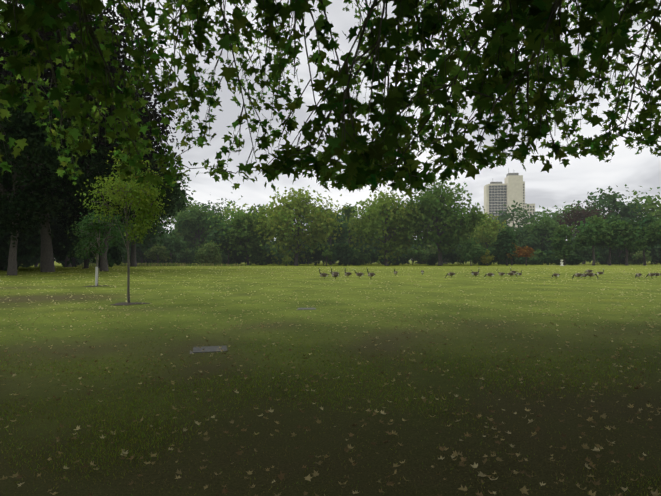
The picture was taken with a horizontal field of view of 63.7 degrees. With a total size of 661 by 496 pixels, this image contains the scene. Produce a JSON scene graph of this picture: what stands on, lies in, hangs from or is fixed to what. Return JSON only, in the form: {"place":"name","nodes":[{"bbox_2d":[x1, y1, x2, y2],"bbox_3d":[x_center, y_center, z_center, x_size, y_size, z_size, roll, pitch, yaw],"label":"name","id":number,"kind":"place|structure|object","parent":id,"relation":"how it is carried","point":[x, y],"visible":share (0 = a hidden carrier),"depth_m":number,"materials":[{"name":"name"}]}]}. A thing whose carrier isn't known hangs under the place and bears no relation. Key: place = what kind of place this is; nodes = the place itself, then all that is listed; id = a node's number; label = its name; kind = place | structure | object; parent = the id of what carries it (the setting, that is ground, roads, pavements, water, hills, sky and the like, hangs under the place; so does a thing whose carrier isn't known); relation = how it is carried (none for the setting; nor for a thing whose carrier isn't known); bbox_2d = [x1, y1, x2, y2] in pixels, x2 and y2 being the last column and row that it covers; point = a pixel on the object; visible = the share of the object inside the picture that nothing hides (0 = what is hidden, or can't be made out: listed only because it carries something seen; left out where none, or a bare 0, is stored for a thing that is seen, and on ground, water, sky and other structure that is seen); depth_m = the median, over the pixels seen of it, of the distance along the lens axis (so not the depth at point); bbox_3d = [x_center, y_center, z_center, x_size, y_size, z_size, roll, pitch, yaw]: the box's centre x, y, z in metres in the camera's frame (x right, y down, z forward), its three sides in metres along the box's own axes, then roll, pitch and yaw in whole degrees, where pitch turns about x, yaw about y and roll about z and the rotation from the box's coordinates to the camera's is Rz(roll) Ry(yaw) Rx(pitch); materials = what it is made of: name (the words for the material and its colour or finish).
{"place":"outdoors","nodes":[
{"label":"outdoors","id":0,"kind":"place"},
{"bbox_2d":[62,262,250,265],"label":"long grass","id":1,"kind":"structure","parent":0,"point":[161,264],"depth_m":122.55,"materials":[{"name":"green plant"}]},
{"bbox_2d":[0,260,660,495],"bbox_3d":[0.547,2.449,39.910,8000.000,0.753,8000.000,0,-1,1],"label":"lawn ground","id":2,"kind":"structure","parent":0,"point":[172,289],"depth_m":7.25,"materials":[{"name":"green plant"}]},
{"bbox_2d":[17,252,40,267],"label":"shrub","id":3,"kind":"object","parent":2,"relation":"on","point":[33,261],"visible":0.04,"depth_m":81.64,"materials":[{"name":"green plant"}]},
{"bbox_2d":[0,195,70,270],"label":"tree","id":4,"kind":"object","parent":2,"relation":"on","point":[27,248],"visible":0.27,"depth_m":65.58,"materials":[{"name":"green plant"}]},
{"bbox_2d":[0,70,125,274],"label":"green tree","id":5,"kind":"object","parent":2,"relation":"on","point":[30,186],"visible":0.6,"depth_m":50.04,"materials":[{"name":"green plant"}]},
{"bbox_2d":[54,254,90,266],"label":"bush","id":6,"kind":"object","parent":2,"relation":"on","point":[75,262],"depth_m":100.38,"materials":[{"name":"green plant"}]},
{"bbox_2d":[65,192,103,266],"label":"tree","id":7,"kind":"object","parent":2,"relation":"on","point":[66,260],"depth_m":92.08,"materials":[{"name":"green plant"}]},
{"bbox_2d":[40,195,130,267],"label":"tree","id":8,"kind":"object","parent":2,"relation":"on","point":[60,251],"visible":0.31,"depth_m":71.58,"materials":[{"name":"green plant"}]},
{"bbox_2d":[82,285,108,286],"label":"mulch","id":9,"kind":"object","parent":2,"relation":"on","point":[94,285],"visible":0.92,"depth_m":31.85,"materials":[{"name":"brown soil"}]},
{"bbox_2d":[63,209,130,285],"bbox_3d":[-13.742,-0.014,31.454,3.652,4.866,2.687,0,-1,-18],"label":"young tree","id":10,"kind":"object","parent":2,"relation":"on","point":[94,243],"visible":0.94,"depth_m":31.47,"materials":[{"name":"green plant"}]},
{"bbox_2d":[95,267,97,285],"bbox_3d":[-13.876,1.688,31.547,0.140,1.150,0.140,0,-1,1],"label":"tree guard","id":11,"kind":"object","parent":10,"relation":"attached to","point":[96,275],"visible":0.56,"depth_m":31.49,"materials":[{"name":"white plastic"}]},
{"bbox_2d":[0,0,194,271],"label":"beech tree","id":12,"kind":"object","parent":2,"relation":"on","point":[47,261],"visible":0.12,"depth_m":55.51,"materials":[{"name":"green plant"}]},
{"bbox_2d":[72,192,147,254],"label":"tree","id":13,"kind":"object","parent":2,"relation":"on","point":[120,242],"depth_m":114.37,"materials":[{"name":"green plant"}]},
{"bbox_2d":[40,119,192,270],"bbox_3d":[-24.782,-6.136,62.645,15.750,18.033,17.615,1,-2,-42],"label":"tree","id":14,"kind":"object","parent":2,"relation":"on","point":[103,262],"visible":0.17,"depth_m":60.59,"materials":[{"name":"green plant"}]},
{"bbox_2d":[75,147,172,302],"bbox_3d":[-7.272,-0.708,19.292,2.859,5.757,3.530,0,-1,10],"label":"young tree","id":15,"kind":"object","parent":2,"relation":"on","point":[136,192],"visible":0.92,"depth_m":18.76,"materials":[{"name":"green plant"}]},
{"bbox_2d":[110,302,149,304],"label":"mulch","id":16,"kind":"object","parent":2,"relation":"on","point":[124,303],"visible":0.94,"depth_m":19.08,"materials":[{"name":"brown soil"}]},
{"bbox_2d":[121,226,174,263],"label":"tree","id":17,"kind":"object","parent":2,"relation":"on","point":[139,252],"visible":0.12,"depth_m":147.54,"materials":[{"name":"green plant"}]},
{"bbox_2d":[118,145,193,266],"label":"tree","id":18,"kind":"object","parent":2,"relation":"on","point":[146,240],"visible":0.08,"depth_m":98.29,"materials":[{"name":"green plant"}]},
{"bbox_2d":[144,245,171,262],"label":"bush","id":19,"kind":"object","parent":2,"relation":"on","point":[157,249],"visible":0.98,"depth_m":132.12,"materials":[{"name":"green plant"}]},
{"bbox_2d":[151,253,179,263],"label":"shrub","id":20,"kind":"object","parent":2,"relation":"on","point":[177,255],"visible":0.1,"depth_m":156.08,"materials":[{"name":"green plant"}]},
{"bbox_2d":[153,230,187,263],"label":"tree","id":21,"kind":"object","parent":2,"relation":"on","point":[172,245],"visible":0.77,"depth_m":144.40,"materials":[{"name":"green plant"}]},
{"bbox_2d":[175,248,192,263],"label":"shrub","id":22,"kind":"object","parent":2,"relation":"on","point":[185,255],"visible":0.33,"depth_m":163.38,"materials":[{"name":"green plant"}]},
{"bbox_2d":[160,190,211,232],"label":"tree","id":23,"kind":"object","parent":2,"relation":"on","point":[189,207],"visible":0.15,"depth_m":227.04,"materials":[{"name":"green plant"}]},
{"bbox_2d":[182,250,194,263],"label":"shrub","id":24,"kind":"object","parent":2,"relation":"on","point":[186,261],"visible":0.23,"depth_m":164.42,"materials":[{"name":"green plant"}]},
{"bbox_2d":[183,239,206,262],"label":"understorey","id":25,"kind":"object","parent":2,"relation":"on","point":[190,245],"visible":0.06,"depth_m":177.75,"materials":[{"name":"green plant"}]},
{"bbox_2d":[169,201,231,262],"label":"tree","id":26,"kind":"object","parent":2,"relation":"on","point":[188,228],"visible":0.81,"depth_m":167.15,"materials":[{"name":"green plant"}]},
{"bbox_2d":[187,245,219,264],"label":"shrub","id":27,"kind":"object","parent":2,"relation":"on","point":[192,257],"visible":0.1,"depth_m":158.57,"materials":[{"name":"green plant"}]},
{"bbox_2d":[193,240,221,264],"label":"bush","id":28,"kind":"object","parent":2,"relation":"on","point":[209,254],"visible":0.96,"depth_m":128.90,"materials":[{"name":"green plant"}]},
{"bbox_2d":[190,346,227,353],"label":"stone slab","id":29,"kind":"structure","parent":2,"relation":"on","point":[206,349],"depth_m":9.44,"materials":[{"name":"stone"}]},
{"bbox_2d":[176,192,242,233],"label":"tree","id":30,"kind":"object","parent":2,"relation":"on","point":[207,206],"visible":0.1,"depth_m":265.95,"materials":[{"name":"green plant"}]},
{"bbox_2d":[202,253,233,263],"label":"shrub","id":31,"kind":"object","parent":2,"relation":"on","point":[224,259],"visible":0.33,"depth_m":158.49,"materials":[{"name":"green plant"}]},
{"bbox_2d":[204,222,247,263],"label":"tree","id":32,"kind":"object","parent":2,"relation":"on","point":[216,238],"visible":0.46,"depth_m":148.76,"materials":[{"name":"green plant"}]},
{"bbox_2d":[221,251,240,264],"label":"shrub","id":33,"kind":"object","parent":2,"relation":"on","point":[232,262],"visible":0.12,"depth_m":160.21,"materials":[{"name":"green plant"}]},
{"bbox_2d":[208,199,274,240],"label":"tree","id":34,"kind":"object","parent":2,"relation":"on","point":[228,207],"visible":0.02,"depth_m":215.65,"materials":[{"name":"green plant"}]},
{"bbox_2d":[208,207,276,264],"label":"tree","id":35,"kind":"object","parent":2,"relation":"on","point":[241,225],"visible":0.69,"depth_m":147.51,"materials":[{"name":"green plant"}]},
{"bbox_2d":[234,255,265,264],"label":"shrub","id":36,"kind":"object","parent":2,"relation":"on","point":[240,260],"visible":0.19,"depth_m":154.05,"materials":[{"name":"green plant"}]},
{"bbox_2d":[251,245,277,264],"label":"shrub","id":37,"kind":"object","parent":2,"relation":"on","point":[268,260],"visible":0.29,"depth_m":158.74,"materials":[{"name":"green plant"}]},
{"bbox_2d":[248,204,295,241],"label":"tree","id":38,"kind":"object","parent":2,"relation":"on","point":[262,211],"visible":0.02,"depth_m":214.67,"materials":[{"name":"green plant"}]},
{"bbox_2d":[273,247,290,264],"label":"shrub","id":39,"kind":"object","parent":2,"relation":"on","point":[277,254],"visible":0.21,"depth_m":167.16,"materials":[{"name":"green plant"}]},
{"bbox_2d":[265,236,301,250],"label":"understorey","id":40,"kind":"object","parent":2,"relation":"on","point":[273,243],"visible":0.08,"depth_m":180.58,"materials":[{"name":"green plant"}]},
{"bbox_2d":[281,255,291,265],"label":"shrub","id":41,"kind":"object","parent":2,"relation":"on","point":[286,259],"visible":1,"depth_m":139.42,"materials":[{"name":"green plant"}]},
{"bbox_2d":[277,251,305,264],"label":"shrub","id":42,"kind":"object","parent":2,"relation":"on","point":[280,259],"visible":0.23,"depth_m":163.29,"materials":[{"name":"green plant"}]},
{"bbox_2d":[244,185,348,265],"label":"tree","id":43,"kind":"object","parent":2,"relation":"on","point":[280,222],"visible":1,"depth_m":143.13,"materials":[{"name":"green plant"}]},
{"bbox_2d":[296,308,315,309],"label":"stone slab","id":44,"kind":"structure","parent":2,"relation":"on","point":[306,309],"depth_m":16.63,"materials":[{"name":"stone"}]},
{"bbox_2d":[291,246,323,264],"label":"shrub","id":45,"kind":"object","parent":2,"relation":"on","point":[318,260],"visible":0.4,"depth_m":159.15,"materials":[{"name":"green plant"}]},
{"bbox_2d":[292,208,324,235],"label":"tree","id":46,"kind":"object","parent":2,"relation":"on","point":[305,223],"visible":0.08,"depth_m":269.87,"materials":[{"name":"green plant"}]},
{"bbox_2d":[319,268,329,278],"bbox_3d":[-0.473,1.877,38.783,0.884,0.789,0.270,0,-1,-7],"label":"goose","id":47,"kind":"object","parent":2,"relation":"on","point":[323,274],"visible":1,"depth_m":38.70},
{"bbox_2d":[307,246,342,264],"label":"shrub","id":48,"kind":"object","parent":2,"relation":"on","point":[316,255],"visible":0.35,"depth_m":152.11,"materials":[{"name":"green plant"}]},
{"bbox_2d":[321,250,332,265],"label":"tree","id":49,"kind":"object","parent":2,"relation":"on","point":[326,253],"visible":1,"depth_m":140.42,"materials":[{"name":"green plant"}]},
{"bbox_2d":[307,212,352,264],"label":"tree","id":50,"kind":"object","parent":2,"relation":"on","point":[330,240],"visible":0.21,"depth_m":170.18,"materials":[{"name":"green plant"}]},
{"bbox_2d":[0,0,660,197],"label":"plane tree","id":51,"kind":"object","parent":2,"relation":"on","point":[373,163],"visible":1,"depth_m":6.30,"materials":[{"name":"green plant"}]},
{"bbox_2d":[0,324,660,495],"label":"grass blades","id":52,"kind":"object","parent":2,"relation":"on","point":[175,411],"depth_m":6.08,"materials":[{"name":"green plant"}]},
{"bbox_2d":[0,267,660,495],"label":"fallen leaves","id":53,"kind":"object","parent":2,"relation":"on","point":[454,454],"visible":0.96,"depth_m":6.45,"materials":[{"name":"beige plant"}]},
{"bbox_2d":[318,242,355,265],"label":"shrub","id":54,"kind":"object","parent":2,"relation":"on","point":[344,248],"visible":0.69,"depth_m":150.32,"materials":[{"name":"green plant"}]},
{"bbox_2d":[345,268,351,277],"bbox_3d":[1.352,1.897,40.674,0.845,0.790,0.270,1,-1,-38],"label":"goose","id":55,"kind":"object","parent":2,"relation":"on","point":[347,274],"visible":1,"depth_m":40.53},
{"bbox_2d":[331,204,369,264],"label":"tree","id":56,"kind":"object","parent":2,"relation":"on","point":[347,212],"visible":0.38,"depth_m":176.47,"materials":[{"name":"green plant"}]},
{"bbox_2d":[346,249,370,265],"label":"shrub","id":57,"kind":"object","parent":2,"relation":"on","point":[358,258],"visible":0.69,"depth_m":152.25,"materials":[{"name":"green plant"}]},
{"bbox_2d":[359,246,375,264],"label":"shrub","id":58,"kind":"object","parent":2,"relation":"on","point":[366,251],"visible":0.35,"depth_m":165.94,"materials":[{"name":"green plant"}]},
{"bbox_2d":[357,235,381,263],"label":"understorey","id":59,"kind":"object","parent":2,"relation":"on","point":[376,248],"visible":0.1,"depth_m":176.75,"materials":[{"name":"green plant"}]},
{"bbox_2d":[369,251,395,264],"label":"shrub","id":60,"kind":"object","parent":2,"relation":"on","point":[374,256],"visible":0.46,"depth_m":157.89,"materials":[{"name":"green plant"}]},
{"bbox_2d":[344,187,424,265],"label":"tree","id":61,"kind":"object","parent":2,"relation":"on","point":[382,224],"visible":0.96,"depth_m":144.25,"materials":[{"name":"green plant"}]},
{"bbox_2d":[391,251,408,264],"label":"shrub","id":62,"kind":"object","parent":2,"relation":"on","point":[402,261],"visible":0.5,"depth_m":163.69,"materials":[{"name":"green plant"}]},
{"bbox_2d":[399,248,428,264],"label":"shrub","id":63,"kind":"object","parent":2,"relation":"on","point":[420,254],"visible":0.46,"depth_m":163.18,"materials":[{"name":"green plant"}]},
{"bbox_2d":[408,237,425,263],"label":"understorey","id":64,"kind":"object","parent":2,"relation":"on","point":[415,249],"visible":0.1,"depth_m":192.47,"materials":[{"name":"green plant"}]},
{"bbox_2d":[411,244,437,263],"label":"shrub","id":65,"kind":"object","parent":2,"relation":"on","point":[432,249],"visible":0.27,"depth_m":167.59,"materials":[{"name":"green plant"}]},
{"bbox_2d":[418,239,461,263],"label":"understorey","id":66,"kind":"object","parent":2,"relation":"on","point":[446,261],"visible":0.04,"depth_m":184.58,"materials":[{"name":"green plant"}]},
{"bbox_2d":[426,250,456,264],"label":"shrub","id":67,"kind":"object","parent":2,"relation":"on","point":[432,258],"visible":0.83,"depth_m":153.97,"materials":[{"name":"green plant"}]},
{"bbox_2d":[396,177,495,265],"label":"tree","id":68,"kind":"object","parent":2,"relation":"on","point":[433,206],"visible":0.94,"depth_m":142.99,"materials":[{"name":"green plant"}]},
{"bbox_2d":[445,272,455,277],"bbox_3d":[9.072,2.062,40.117,0.934,0.449,0.258,0,-1,-16],"label":"goose","id":69,"kind":"object","parent":2,"relation":"on","point":[450,274],"visible":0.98,"depth_m":40.02},
{"bbox_2d":[458,238,484,265],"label":"tree","id":70,"kind":"object","parent":2,"relation":"on","point":[471,250],"visible":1,"depth_m":136.29,"materials":[{"name":"green plant"}]},
{"bbox_2d":[456,245,490,264],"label":"shrub","id":71,"kind":"object","parent":2,"relation":"on","point":[474,260],"visible":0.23,"depth_m":150.04,"materials":[{"name":"green plant"}]},
{"bbox_2d":[459,212,505,247],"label":"tree","id":72,"kind":"object","parent":2,"relation":"on","point":[491,230],"visible":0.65,"depth_m":171.41,"materials":[{"name":"green plant"}]},
{"bbox_2d":[468,247,504,264],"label":"shrub","id":73,"kind":"object","parent":2,"relation":"on","point":[498,260],"visible":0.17,"depth_m":149.50,"materials":[{"name":"green plant"}]},
{"bbox_2d":[479,249,494,265],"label":"shrub","id":74,"kind":"object","parent":2,"relation":"on","point":[488,259],"visible":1,"depth_m":137.59,"materials":[{"name":"green plant"}]},
{"bbox_2d":[490,223,521,265],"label":"tree","id":75,"kind":"object","parent":2,"relation":"on","point":[506,237],"visible":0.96,"depth_m":140.12,"materials":[{"name":"green plant"}]},
{"bbox_2d":[484,168,534,230],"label":"high-rise building","id":76,"kind":"structure","parent":2,"relation":"on","point":[498,196],"depth_m":615.36,"materials":[{"name":"concrete"}]},
{"bbox_2d":[503,243,518,265],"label":"tree","id":77,"kind":"object","parent":2,"relation":"on","point":[509,256],"visible":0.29,"depth_m":138.75,"materials":[{"name":"green plant"}]},
{"bbox_2d":[489,200,538,235],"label":"tree","id":78,"kind":"object","parent":2,"relation":"on","point":[502,218],"visible":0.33,"depth_m":262.76,"materials":[{"name":"green plant"}]},
{"bbox_2d":[508,257,525,264],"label":"shrub","id":79,"kind":"object","parent":2,"relation":"on","point":[520,261],"visible":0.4,"depth_m":160.50,"materials":[{"name":"green plant"}]},
{"bbox_2d":[503,226,539,263],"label":"understorey","id":80,"kind":"object","parent":2,"relation":"on","point":[531,242],"visible":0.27,"depth_m":181.49,"materials":[{"name":"green plant"}]},
{"bbox_2d":[516,246,534,265],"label":"tree","id":81,"kind":"object","parent":2,"relation":"on","point":[526,251],"visible":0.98,"depth_m":137.75,"materials":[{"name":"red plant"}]},
{"bbox_2d":[527,249,545,264],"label":"shrub","id":82,"kind":"object","parent":2,"relation":"on","point":[535,259],"visible":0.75,"depth_m":160.52,"materials":[{"name":"green plant"}]},
{"bbox_2d":[517,212,559,251],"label":"tree","id":83,"kind":"object","parent":2,"relation":"on","point":[547,225],"visible":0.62,"depth_m":181.58,"materials":[{"name":"green plant"}]},
{"bbox_2d":[527,231,554,251],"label":"understorey","id":84,"kind":"object","parent":2,"relation":"on","point":[544,247],"visible":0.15,"depth_m":182.54,"materials":[{"name":"green plant"}]},
{"bbox_2d":[540,249,554,264],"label":"shrub","id":85,"kind":"object","parent":2,"relation":"on","point":[549,252],"visible":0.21,"depth_m":162.47,"materials":[{"name":"green plant"}]},
{"bbox_2d":[526,205,577,231],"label":"tree","id":86,"kind":"object","parent":2,"relation":"on","point":[543,213],"visible":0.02,"depth_m":266.34,"materials":[{"name":"green plant"}]},
{"bbox_2d":[547,224,574,264],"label":"tree","id":87,"kind":"object","parent":2,"relation":"on","point":[562,249],"visible":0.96,"depth_m":139.95,"materials":[{"name":"green plant"}]},
{"bbox_2d":[540,254,583,264],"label":"shrub","id":88,"kind":"object","parent":2,"relation":"on","point":[572,259],"visible":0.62,"depth_m":150.21,"materials":[{"name":"green plant"}]},
{"bbox_2d":[547,202,598,262],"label":"tree","id":89,"kind":"object","parent":2,"relation":"on","point":[568,208],"visible":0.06,"depth_m":254.74,"materials":[{"name":"green plant"}]},
{"bbox_2d":[572,273,583,278],"bbox_3d":[17.650,2.019,37.947,0.941,0.452,0.260,0,-1,-8],"label":"goose","id":90,"kind":"object","parent":2,"relation":"on","point":[578,275],"visible":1,"depth_m":37.86},
{"bbox_2d":[554,201,610,263],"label":"tree","id":91,"kind":"object","parent":2,"relation":"on","point":[577,215],"visible":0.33,"depth_m":202.75,"materials":[{"name":"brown plant"}]},
{"bbox_2d":[565,245,602,264],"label":"shrub","id":92,"kind":"object","parent":2,"relation":"on","point":[585,252],"visible":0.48,"depth_m":158.04,"materials":[{"name":"green plant"}]},
{"bbox_2d":[566,215,613,264],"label":"tree","id":93,"kind":"object","parent":2,"relation":"on","point":[598,230],"visible":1,"depth_m":135.05,"materials":[{"name":"green plant"}]},
{"bbox_2d":[586,273,597,278],"bbox_3d":[18.857,2.018,38.488,0.998,0.479,0.276,-1,-1,31],"label":"goose","id":94,"kind":"object","parent":2,"relation":"on","point":[590,274],"visible":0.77,"depth_m":38.36},
{"bbox_2d":[595,253,620,264],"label":"shrub","id":95,"kind":"object","parent":2,"relation":"on","point":[615,261],"visible":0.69,"depth_m":179.12,"materials":[{"name":"green plant"}]},
{"bbox_2d":[586,214,635,264],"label":"tree","id":96,"kind":"object","parent":2,"relation":"on","point":[609,220],"visible":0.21,"depth_m":140.01,"materials":[{"name":"green plant"}]},
{"bbox_2d":[574,184,649,221],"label":"tree","id":97,"kind":"object","parent":2,"relation":"on","point":[621,208],"visible":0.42,"depth_m":213.82,"materials":[{"name":"green plant"}]},
{"bbox_2d":[595,245,650,264],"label":"understorey","id":98,"kind":"object","parent":2,"relation":"on","point":[605,250],"visible":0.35,"depth_m":179.22,"materials":[{"name":"green plant"}]},
{"bbox_2d":[602,219,654,265],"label":"tree","id":99,"kind":"object","parent":2,"relation":"on","point":[631,241],"visible":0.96,"depth_m":135.75,"materials":[{"name":"green plant"}]},
{"bbox_2d":[623,249,651,264],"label":"shrub","id":100,"kind":"object","parent":2,"relation":"on","point":[637,258],"visible":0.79,"depth_m":175.06,"materials":[{"name":"green plant"}]},
{"bbox_2d":[618,186,660,220],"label":"tree","id":101,"kind":"object","parent":2,"relation":"on","point":[647,205],"visible":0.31,"depth_m":214.69,"materials":[{"name":"green plant"}]},
{"bbox_2d":[624,214,659,264],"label":"tree","id":102,"kind":"object","parent":2,"relation":"on","point":[647,221],"visible":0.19,"depth_m":140.00,"materials":[{"name":"green plant"}]},
{"bbox_2d":[643,216,660,246],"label":"tree","id":103,"kind":"object","parent":2,"relation":"on","point":[655,226],"visible":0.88,"depth_m":135.51,"materials":[{"name":"green plant"}]},
{"bbox_2d":[647,254,658,262],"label":"shrub","id":104,"kind":"object","parent":2,"relation":"on","point":[654,258],"visible":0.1,"depth_m":181.87,"materials":[{"name":"green plant"}]},
{"bbox_2d":[646,240,660,263],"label":"understorey","id":105,"kind":"object","parent":2,"relation":"on","point":[657,249],"visible":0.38,"depth_m":179.85,"materials":[{"name":"green plant"}]},
{"bbox_2d":[0,0,660,258],"label":"sky","id":106,"kind":"structure","parent":0,"point":[572,182],"materials":[{"name":"white"}]}
]}

